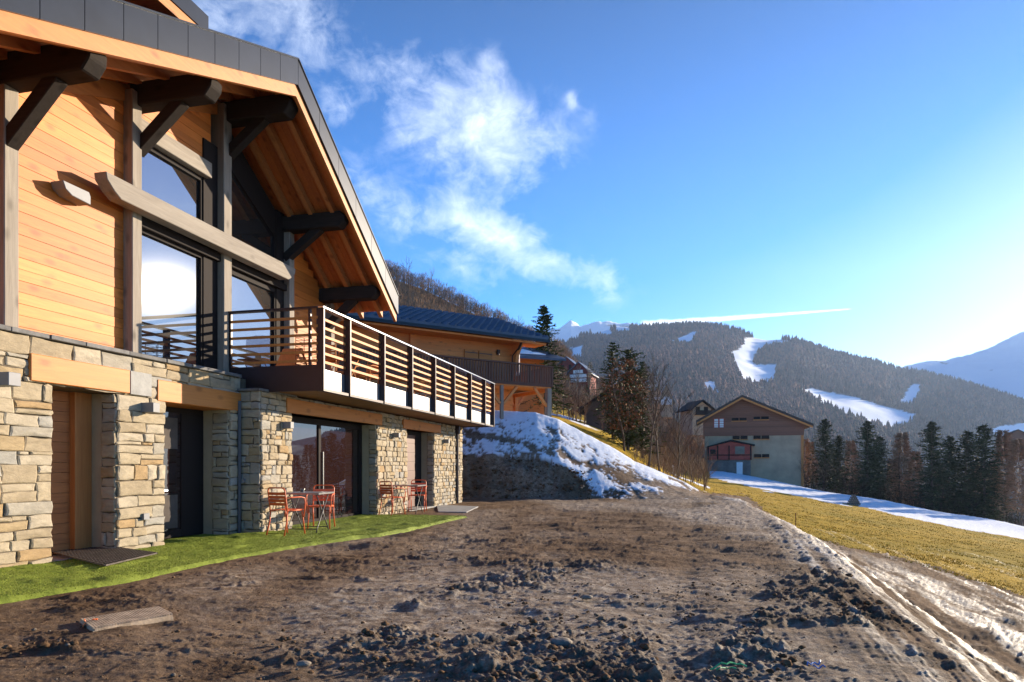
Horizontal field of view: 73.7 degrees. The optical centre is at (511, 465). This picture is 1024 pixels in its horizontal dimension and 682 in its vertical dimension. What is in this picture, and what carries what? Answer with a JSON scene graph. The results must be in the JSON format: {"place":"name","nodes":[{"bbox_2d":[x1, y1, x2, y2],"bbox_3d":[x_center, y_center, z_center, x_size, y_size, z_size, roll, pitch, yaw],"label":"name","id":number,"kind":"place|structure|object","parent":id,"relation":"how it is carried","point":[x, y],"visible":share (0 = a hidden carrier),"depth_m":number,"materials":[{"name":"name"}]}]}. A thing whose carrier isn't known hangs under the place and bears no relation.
{"place":"outdoors","nodes":[
{"label":"outdoors","id":0,"kind":"place"},
{"bbox_2d":[276,348,307,365],"bbox_3d":[-4.712,-2.243,14.670,0.460,0.566,0.676,0,0,14],"label":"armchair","id":1,"kind":"object","parent":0,"point":[287,357],"visible":0.31,"depth_m":14.54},
{"bbox_2d":[295,337,315,364],"bbox_3d":[-4.205,-2.310,14.002,0.331,0.700,0.331,0,0,14],"label":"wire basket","id":2,"kind":"object","parent":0,"point":[304,357],"visible":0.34,"depth_m":13.98,"materials":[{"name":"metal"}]},
{"bbox_2d":[0,406,1023,681],"bbox_3d":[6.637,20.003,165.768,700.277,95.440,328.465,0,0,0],"label":"ground","id":3,"kind":"structure","parent":0,"point":[972,628],"depth_m":7.71,"materials":[{"name":"brown soil"}]},
{"bbox_2d":[80,606,173,631],"bbox_3d":[-3.482,1.405,6.188,0.493,0.090,0.764,0,0,38],"label":"boot scraper board","id":4,"kind":"object","parent":3,"relation":"on","point":[150,615],"visible":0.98,"depth_m":6.12,"materials":[{"name":"brown wood"}]},
{"bbox_2d":[0,514,466,603],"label":"turf carpet","id":5,"kind":"object","parent":3,"relation":"on","point":[26,582],"visible":0.88,"depth_m":10.52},
{"bbox_2d":[52,547,156,565],"bbox_3d":[-5.877,1.295,10.019,2.351,0.022,0.984,0,0,40],"label":"slab","id":6,"kind":"object","parent":5,"relation":"on","point":[101,556],"depth_m":9.92,"materials":[{"name":"concrete"}]},
{"bbox_2d":[266,487,305,535],"bbox_3d":[-4.440,0.876,13.400,0.553,0.935,0.577,0,0,26],"label":"garden chair","id":7,"kind":"object","parent":5,"relation":"on","point":[277,499],"visible":1,"depth_m":13.23,"materials":[{"name":"red paint"}]},
{"bbox_2d":[286,491,333,532],"bbox_3d":[-4.200,0.943,14.100,0.778,0.807,0.778,0,0,8],"label":"folding table","id":8,"kind":"object","parent":5,"relation":"on","point":[299,493],"visible":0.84,"depth_m":13.96,"materials":[{"name":"metal"}]},
{"bbox_2d":[306,484,334,528],"bbox_3d":[-4.131,0.876,14.802,0.553,0.935,0.577,0,0,-4],"label":"garden chair","id":9,"kind":"object","parent":5,"relation":"on","point":[321,497],"visible":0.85,"depth_m":15.01,"materials":[{"name":"red paint"}]},
{"bbox_2d":[378,481,405,514],"bbox_3d":[-3.312,0.876,18.832,0.553,0.935,0.577,0,0,34],"label":"garden chair","id":10,"kind":"object","parent":5,"relation":"on","point":[386,491],"visible":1,"depth_m":18.69,"materials":[{"name":"red paint"}]},
{"bbox_2d":[0,0,494,567],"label":"timber chalet","id":11,"kind":"object","parent":3,"relation":"on","point":[188,248],"visible":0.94,"depth_m":12.40,"materials":[{"name":"wood"},{"name":"dark zinc"},{"name":"stone"}]},
{"bbox_2d":[51,390,91,560],"bbox_3d":[-6.679,0.145,10.097,0.627,2.610,1.452,0,0,14],"label":"entrance door","id":12,"kind":"structure","parent":11,"relation":"in","point":[71,440],"depth_m":10.54,"materials":[{"name":"brown wood"}]},
{"bbox_2d":[142,229,202,365],"bbox_3d":[-6.374,-3.010,12.673,0.090,2.380,1.862,0,0,14],"label":"gable window","id":13,"kind":"structure","parent":11,"relation":"in","point":[172,274],"depth_m":12.76,"materials":[{"name":"clear glass"}]},
{"bbox_2d":[142,147,202,220],"bbox_3d":[-6.374,-5.170,12.673,0.080,1.120,1.862,0,0,14],"label":"gable window","id":14,"kind":"structure","parent":11,"relation":"in","point":[164,178],"depth_m":12.79,"materials":[{"name":"clear glass"}]},
{"bbox_2d":[163,406,202,538],"bbox_3d":[-6.407,0.090,12.550,0.062,2.500,2.108,0,0,14],"label":"glazed door","id":15,"kind":"structure","parent":11,"relation":"in","point":[183,428],"depth_m":13.02,"materials":[{"name":"black glass"}]},
{"bbox_2d":[232,270,275,367],"bbox_3d":[-5.790,-2.900,15.087,0.090,2.500,1.945,0,0,14],"label":"gable window","id":16,"kind":"structure","parent":11,"relation":"in","point":[248,293],"depth_m":15.20,"materials":[{"name":"clear glass"}]},
{"bbox_2d":[232,166,275,258],"bbox_3d":[-5.790,-5.542,15.087,0.080,1.865,1.945,0,0,14],"label":"gable window","id":17,"kind":"structure","parent":11,"relation":"in","point":[249,226],"depth_m":15.06,"materials":[{"name":"black glass"}]},
{"bbox_2d":[291,416,361,524],"bbox_3d":[-4.699,0.105,16.912,0.130,2.530,4.316,0,0,14],"label":"sliding window","id":18,"kind":"structure","parent":11,"relation":"in","point":[324,452],"depth_m":17.19,"materials":[{"name":"black"}]},
{"bbox_2d":[325,340,339,372],"bbox_3d":[-4.193,-2.382,15.503,0.502,0.850,0.524,0,0,-9],"label":"garden chair","id":19,"kind":"object","parent":11,"relation":"on","point":[331,352],"visible":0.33,"depth_m":15.33,"materials":[{"name":"brown wood"}]},
{"bbox_2d":[325,354,361,377],"bbox_3d":[-4.183,-2.321,16.857,0.760,0.734,0.760,0,0,14],"label":"folding table","id":20,"kind":"object","parent":11,"relation":"on","point":[352,358],"visible":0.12,"depth_m":16.86,"materials":[{"name":"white wood"}]},
{"bbox_2d":[355,361,378,383],"bbox_3d":[-3.795,-2.382,18.017,0.503,0.850,0.524,0,0,25],"label":"garden chair","id":21,"kind":"object","parent":11,"relation":"on","point":[368,371],"visible":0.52,"depth_m":18.14,"materials":[{"name":"brown wood"}]},
{"bbox_2d":[413,378,425,396],"bbox_3d":[-3.044,-2.382,21.919,0.503,0.850,0.524,0,0,-38],"label":"garden chair","id":22,"kind":"object","parent":11,"relation":"on","point":[417,386],"visible":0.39,"depth_m":21.76,"materials":[{"name":"brown wood"}]},
{"bbox_2d":[406,431,435,510],"bbox_3d":[-3.173,0.145,22.170,0.620,2.610,2.440,0,0,14],"label":"glazed door","id":23,"kind":"structure","parent":11,"relation":"in","point":[413,438],"depth_m":22.77,"materials":[{"name":"black"}]},
{"bbox_2d":[296,661,310,666],"bbox_3d":[-1.446,1.370,4.727,0.109,0.041,0.085,0,0,0],"label":"stone","id":24,"kind":"object","parent":3,"relation":"on","point":[303,663],"visible":1,"depth_m":4.70,"materials":[{"name":"grey stone"}]},
{"bbox_2d":[392,484,425,513],"bbox_3d":[-2.950,0.943,19.550,0.778,0.807,0.778,0,0,11],"label":"folding table","id":25,"kind":"object","parent":3,"relation":"on","point":[412,485],"visible":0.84,"depth_m":19.49,"materials":[{"name":"grey metal"}]},
{"bbox_2d":[407,480,426,511],"bbox_3d":[-2.800,0.876,20.272,0.553,0.935,0.577,0,0,-1],"label":"garden chair","id":26,"kind":"object","parent":3,"relation":"on","point":[420,487],"visible":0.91,"depth_m":20.47,"materials":[{"name":"red paint"}]},
{"bbox_2d":[335,304,553,419],"bbox_3d":[-7.088,-4.560,34.098,15.739,7.520,10.720,0,0,-33],"label":"neighbour chalet","id":27,"kind":"object","parent":3,"relation":"on","point":[488,348],"visible":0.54,"depth_m":32.15,"materials":[{"name":"brown wood"}]},
{"bbox_2d":[437,505,477,512],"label":"paving slab","id":28,"kind":"structure","parent":3,"relation":"on","point":[453,509],"depth_m":22.03,"materials":[{"name":"concrete"}]},
{"bbox_2d":[0,520,984,681],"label":"soil clods","id":29,"kind":"object","parent":3,"relation":"on","point":[368,632],"visible":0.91,"depth_m":5.21,"materials":[{"name":"brown soil"}]},
{"bbox_2d":[462,455,591,498],"bbox_3d":[-1.149,0.444,29.158,9.318,1.973,1.659,0,0,0],"label":"bank rubble","id":30,"kind":"object","parent":3,"relation":"on","point":[529,485],"visible":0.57,"depth_m":29.16,"materials":[{"name":"soil"}]},
{"bbox_2d":[514,347,565,414],"bbox_3d":[-2.149,-5.875,48.991,9.300,6.550,8.600,0,0,-20],"label":"chalet","id":31,"kind":"object","parent":3,"relation":"on","point":[532,356],"visible":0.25,"depth_m":46.97,"materials":[{"name":"brown wood"}]},
{"bbox_2d":[520,305,577,416],"bbox_3d":[2.273,-7.460,47.883,5.052,7.786,5.097,0,0,-27],"label":"spruce tree","id":32,"kind":"object","parent":3,"relation":"on","point":[546,317],"visible":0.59,"depth_m":47.76,"materials":[{"name":"green plant"}]},
{"bbox_2d":[548,637,572,646],"bbox_3d":[0.371,1.369,5.298,0.202,0.077,0.161,0,0,0],"label":"stone","id":33,"kind":"object","parent":3,"relation":"on","point":[562,641],"visible":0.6,"depth_m":5.25,"materials":[{"name":"grey stone"}]},
{"bbox_2d":[555,369,572,415],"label":"bare tree","id":34,"kind":"object","parent":3,"relation":"on","point":[564,389],"visible":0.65,"depth_m":60.15,"materials":[{"name":"brown plant"}]},
{"bbox_2d":[568,365,585,407],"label":"bare tree","id":35,"kind":"object","parent":3,"relation":"on","point":[576,383],"visible":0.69,"depth_m":66.23,"materials":[{"name":"brown plant"}]},
{"bbox_2d":[567,368,591,421],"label":"bare tree","id":36,"kind":"object","parent":3,"relation":"on","point":[579,390],"visible":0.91,"depth_m":56.14,"materials":[{"name":"brown plant"}]},
{"bbox_2d":[580,595,592,599],"bbox_3d":[0.776,1.370,7.133,0.136,0.050,0.106,0,0,0],"label":"stone","id":37,"kind":"object","parent":3,"relation":"on","point":[585,597],"visible":1,"depth_m":7.10,"materials":[{"name":"grey stone"}]},
{"bbox_2d":[574,364,602,399],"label":"bare tree","id":38,"kind":"object","parent":3,"relation":"on","point":[589,381],"visible":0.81,"depth_m":62.39,"materials":[{"name":"brown plant"}]},
{"bbox_2d":[582,362,596,404],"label":"spruce tree","id":39,"kind":"object","parent":3,"relation":"on","point":[589,382],"visible":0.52,"depth_m":69.97,"materials":[{"name":"green plant"}]},
{"bbox_2d":[583,373,605,398],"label":"bare tree","id":40,"kind":"object","parent":3,"relation":"on","point":[594,386],"visible":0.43,"depth_m":73.94,"materials":[{"name":"brown plant"}]},
{"bbox_2d":[576,368,646,449],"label":"stone shed","id":41,"kind":"structure","parent":3,"relation":"on","point":[591,418],"depth_m":58.22,"materials":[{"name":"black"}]},
{"bbox_2d":[591,342,636,440],"bbox_3d":[6.533,-4.872,44.435,2.972,6.475,2.856,0,0,-26],"label":"spruce tree","id":42,"kind":"object","parent":3,"relation":"on","point":[611,354],"visible":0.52,"depth_m":44.44,"materials":[{"name":"green plant"}]},
{"bbox_2d":[595,356,649,450],"bbox_3d":[6.534,-3.665,40.557,3.306,5.582,3.179,0,0,-13],"label":"leafy tree","id":43,"kind":"object","parent":3,"relation":"on","point":[620,428],"visible":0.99,"depth_m":40.29,"materials":[{"name":"brown plant"}]},
{"bbox_2d":[596,347,666,450],"bbox_3d":[7.472,-4.146,43.015,4.748,6.609,5.006,0,0,-24],"label":"spruce tree","id":44,"kind":"object","parent":3,"relation":"on","point":[628,435],"visible":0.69,"depth_m":42.86,"materials":[{"name":"green plant"}]},
{"bbox_2d":[552,386,720,489],"bbox_3d":[12.103,-5.231,75.901,25.664,14.453,77.632,0,0,11],"label":"brushwood","id":45,"kind":"object","parent":3,"relation":"on","point":[673,461],"visible":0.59,"depth_m":55.58,"materials":[{"name":"brown plant"}]},
{"bbox_2d":[617,361,663,457],"bbox_3d":[8.256,-3.638,43.878,2.906,6.324,2.894,0,0,-37],"label":"spruce tree","id":46,"kind":"object","parent":3,"relation":"on","point":[641,430],"visible":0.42,"depth_m":43.89,"materials":[{"name":"green plant"}]},
{"bbox_2d":[652,387,661,412],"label":"tree","id":47,"kind":"object","parent":3,"relation":"on","point":[656,397],"visible":0.12,"depth_m":274.99,"materials":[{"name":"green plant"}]},
{"bbox_2d":[626,359,687,466],"bbox_3d":[8.142,-2.983,38.181,3.519,6.201,2.518,0,0,-32],"label":"bare tree","id":48,"kind":"object","parent":3,"relation":"on","point":[656,409],"visible":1,"depth_m":38.21,"materials":[{"name":"brown plant"}]},
{"bbox_2d":[639,352,675,470],"bbox_3d":[8.563,-3.262,40.217,2.307,7.280,3.294,0,0,11],"label":"bare tree","id":49,"kind":"object","parent":3,"relation":"on","point":[652,418],"visible":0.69,"depth_m":40.50,"materials":[{"name":"brown plant"}]},
{"bbox_2d":[656,426,674,469],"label":"bare tree","id":50,"kind":"object","parent":3,"relation":"on","point":[667,443],"visible":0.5,"depth_m":74.90,"materials":[{"name":"brown plant"}]},
{"bbox_2d":[657,384,674,418],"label":"spruce tree","id":51,"kind":"object","parent":3,"relation":"on","point":[672,401],"visible":0.61,"depth_m":259.84,"materials":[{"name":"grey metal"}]},
{"bbox_2d":[647,390,709,478],"bbox_3d":[10.445,-2.040,43.676,4.406,5.925,3.266,0,0,-3],"label":"bare tree","id":52,"kind":"object","parent":3,"relation":"on","point":[678,439],"visible":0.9,"depth_m":43.85,"materials":[{"name":"brown plant"}]},
{"bbox_2d":[671,427,686,458],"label":"bare tree","id":53,"kind":"object","parent":3,"relation":"on","point":[682,442],"visible":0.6,"depth_m":58.04,"materials":[{"name":"brown plant"}]},
{"bbox_2d":[668,421,692,476],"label":"bare tree","id":54,"kind":"object","parent":3,"relation":"on","point":[681,443],"visible":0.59,"depth_m":69.97,"materials":[{"name":"brown plant"}]},
{"bbox_2d":[683,440,701,481],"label":"bare tree","id":55,"kind":"object","parent":3,"relation":"on","point":[690,458],"visible":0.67,"depth_m":62.32,"materials":[{"name":"brown plant"}]},
{"bbox_2d":[676,399,714,436],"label":"chalet","id":56,"kind":"object","parent":3,"relation":"on","point":[706,408],"visible":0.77,"depth_m":150.06,"materials":[{"name":"black"}]},
{"bbox_2d":[693,429,708,474],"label":"bare tree","id":57,"kind":"object","parent":3,"relation":"on","point":[699,447],"visible":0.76,"depth_m":89.61,"materials":[{"name":"brown plant"}]},
{"bbox_2d":[687,425,719,480],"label":"bare tree","id":58,"kind":"object","parent":3,"relation":"on","point":[699,453],"visible":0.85,"depth_m":74.64,"materials":[{"name":"brown plant"}]},
{"bbox_2d":[710,661,746,669],"bbox_3d":[1.431,1.326,4.525,0.258,0.057,0.061,0,0,-11],"label":"plastic string","id":59,"kind":"object","parent":3,"relation":"on","point":[718,664],"visible":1,"depth_m":4.53,"materials":[{"name":"green plastic"}]},
{"bbox_2d":[696,395,813,486],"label":"barn house","id":60,"kind":"structure","parent":3,"relation":"on","point":[752,437],"depth_m":104.38,"materials":[{"name":"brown wood"}]},
{"bbox_2d":[714,418,723,427],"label":"window","id":61,"kind":"structure","parent":60,"relation":"in","point":[718,422],"depth_m":106.17,"materials":[{"name":"white paint"}]},
{"bbox_2d":[737,462,742,474],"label":"door","id":62,"kind":"structure","parent":60,"relation":"in","point":[739,464],"depth_m":103.96,"materials":[{"name":"white paint"}]},
{"bbox_2d":[761,416,768,419],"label":"window","id":63,"kind":"structure","parent":60,"relation":"in","point":[763,417],"depth_m":104.34,"materials":[{"name":"black glass"}]},
{"bbox_2d":[761,435,769,439],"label":"window","id":64,"kind":"structure","parent":60,"relation":"in","point":[766,437],"depth_m":104.33,"materials":[{"name":"black glass"}]},
{"bbox_2d":[804,439,815,484],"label":"larch tree","id":65,"kind":"object","parent":3,"relation":"on","point":[805,443],"visible":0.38,"depth_m":117.77,"materials":[{"name":"brown plant"}]},
{"bbox_2d":[804,442,820,479],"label":"larch tree","id":66,"kind":"object","parent":3,"relation":"on","point":[809,454],"visible":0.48,"depth_m":111.86,"materials":[{"name":"brown plant"}]},
{"bbox_2d":[807,660,825,668],"bbox_3d":[2.055,1.343,4.636,0.122,0.045,0.108,0,0,13],"label":"plastic string","id":67,"kind":"object","parent":3,"relation":"on","point":[811,663],"visible":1,"depth_m":4.61,"materials":[{"name":"blue plastic"}]},
{"bbox_2d":[804,419,849,492],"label":"spruce tree","id":68,"kind":"object","parent":3,"relation":"on","point":[825,433],"visible":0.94,"depth_m":103.74,"materials":[{"name":"green plant"}]},
{"bbox_2d":[820,435,856,494],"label":"spruce tree","id":69,"kind":"object","parent":3,"relation":"on","point":[839,443],"visible":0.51,"depth_m":107.74,"materials":[{"name":"green plant"}]},
{"bbox_2d":[665,473,1023,595],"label":"meadow grass","id":70,"kind":"structure","parent":3,"relation":"on","point":[933,560],"depth_m":33.28,"materials":[{"name":"plant"}]},
{"bbox_2d":[841,439,861,495],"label":"larch tree","id":71,"kind":"object","parent":3,"relation":"on","point":[850,445],"visible":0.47,"depth_m":113.76,"materials":[{"name":"brown plant"}]},
{"bbox_2d":[847,495,860,504],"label":"log pile","id":72,"kind":"object","parent":3,"relation":"on","point":[854,500],"visible":1,"depth_m":75.47,"materials":[{"name":"grey plant"}]},
{"bbox_2d":[839,421,895,501],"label":"spruce tree","id":73,"kind":"object","parent":3,"relation":"on","point":[868,459],"visible":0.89,"depth_m":99.67,"materials":[{"name":"green plant"}]},
{"bbox_2d":[856,436,906,503],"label":"spruce tree","id":74,"kind":"object","parent":3,"relation":"on","point":[881,442],"visible":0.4,"depth_m":102.49,"materials":[{"name":"green plant"}]},
{"bbox_2d":[881,459,903,501],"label":"larch tree","id":75,"kind":"object","parent":3,"relation":"on","point":[889,464],"visible":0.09,"depth_m":111.81,"materials":[{"name":"brown plant"}]},
{"bbox_2d":[888,432,922,507],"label":"larch tree","id":76,"kind":"object","parent":3,"relation":"on","point":[899,436],"visible":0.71,"depth_m":105.58,"materials":[{"name":"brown plant"}]},
{"bbox_2d":[894,451,927,505],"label":"larch tree","id":77,"kind":"object","parent":3,"relation":"on","point":[915,457],"visible":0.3,"depth_m":107.77,"materials":[{"name":"brown plant"}]},
{"bbox_2d":[800,456,1023,525],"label":"undergrowth","id":78,"kind":"object","parent":3,"relation":"on","point":[1015,519],"visible":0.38,"depth_m":99.23,"materials":[{"name":"brown plant"}]},
{"bbox_2d":[901,421,965,513],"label":"spruce tree","id":79,"kind":"object","parent":3,"relation":"on","point":[931,457],"visible":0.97,"depth_m":97.61,"materials":[{"name":"green plant"}]},
{"bbox_2d":[920,435,982,517],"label":"spruce tree","id":80,"kind":"object","parent":3,"relation":"on","point":[951,444],"visible":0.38,"depth_m":103.74,"materials":[{"name":"green plant"}]},
{"bbox_2d":[934,430,1009,520],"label":"spruce tree","id":81,"kind":"object","parent":3,"relation":"on","point":[968,449],"visible":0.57,"depth_m":99.79,"materials":[{"name":"green plant"}]},
{"bbox_2d":[944,424,1019,521],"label":"spruce tree","id":82,"kind":"object","parent":3,"relation":"on","point":[982,470],"visible":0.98,"depth_m":96.66,"materials":[{"name":"green plant"}]},
{"bbox_2d":[981,466,1013,523],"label":"spruce tree","id":83,"kind":"object","parent":3,"relation":"on","point":[1001,499],"visible":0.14,"depth_m":103.55,"materials":[{"name":"green plant"}]},
{"bbox_2d":[982,429,1023,521],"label":"larch tree","id":84,"kind":"object","parent":3,"relation":"on","point":[1005,440],"visible":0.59,"depth_m":97.69,"materials":[{"name":"brown plant"}]},
{"bbox_2d":[994,437,1023,524],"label":"larch tree","id":85,"kind":"object","parent":3,"relation":"on","point":[1020,453],"visible":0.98,"depth_m":93.95,"materials":[{"name":"brown plant"}]},
{"bbox_2d":[995,429,1023,458],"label":"chalet","id":86,"kind":"object","parent":3,"relation":"on","point":[1018,434],"visible":0.26,"depth_m":300.10,"materials":[{"name":"brown wood"}]},
{"bbox_2d":[387,261,703,468],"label":"hillside","id":87,"kind":"structure","parent":0,"point":[437,292],"depth_m":287.04,"materials":[{"name":"plant"}]},
{"bbox_2d":[399,258,417,291],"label":"bare tree","id":88,"kind":"object","parent":87,"relation":"on","point":[405,268],"visible":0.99,"depth_m":289.06,"materials":[{"name":"brown plant"}]},
{"bbox_2d":[424,270,434,291],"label":"bare tree","id":89,"kind":"object","parent":87,"relation":"on","point":[431,280],"visible":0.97,"depth_m":289.73,"materials":[{"name":"brown plant"}]},
{"bbox_2d":[385,260,703,465],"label":"hillside wood","id":90,"kind":"object","parent":87,"relation":"on","point":[450,298],"visible":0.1,"depth_m":286.70,"materials":[{"name":"plant"}]},
{"bbox_2d":[556,356,575,374],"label":"chalet","id":91,"kind":"object","parent":87,"relation":"on","point":[569,364],"visible":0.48,"depth_m":234.88,"materials":[{"name":"brown wood"}]},
{"bbox_2d":[566,361,598,393],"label":"chalet","id":92,"kind":"object","parent":87,"relation":"on","point":[583,369],"visible":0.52,"depth_m":209.65,"materials":[{"name":"brown wood"}]},
{"bbox_2d":[547,320,634,341],"bbox_3d":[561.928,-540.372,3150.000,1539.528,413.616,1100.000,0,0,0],"label":"snowy mountain","id":93,"kind":"structure","parent":0,"point":[569,329],"depth_m":3388.70,"materials":[{"name":"white snow"}]},
{"bbox_2d":[192,0,1023,367],"label":"sky","id":94,"kind":"structure","parent":0,"point":[844,175],"materials":[{"name":"blue"}]},
{"bbox_2d":[564,326,1023,466],"bbox_3d":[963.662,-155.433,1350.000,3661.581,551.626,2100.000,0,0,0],"label":"forested hill","id":95,"kind":"structure","parent":0,"point":[745,354],"depth_m":1596.89,"materials":[{"name":"green plant"}]},
{"bbox_2d":[551,320,1023,525],"bbox_3d":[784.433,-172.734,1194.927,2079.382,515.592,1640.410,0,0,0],"label":"distant forest","id":96,"kind":"object","parent":95,"relation":"on","point":[799,405],"visible":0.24,"depth_m":1510.24,"materials":[{"name":"green plant"}]},
{"bbox_2d":[901,332,1023,398],"bbox_3d":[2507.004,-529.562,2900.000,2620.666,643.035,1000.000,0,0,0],"label":"snowy mountain","id":97,"kind":"structure","parent":0,"point":[1000,366],"depth_m":2946.86,"materials":[{"name":"white snow"}]},
{"bbox_2d":[1015,481,1023,515],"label":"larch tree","id":98,"kind":"object","parent":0,"point":[1020,507],"visible":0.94,"depth_m":92.70,"materials":[{"name":"brown plant"}]}
]}

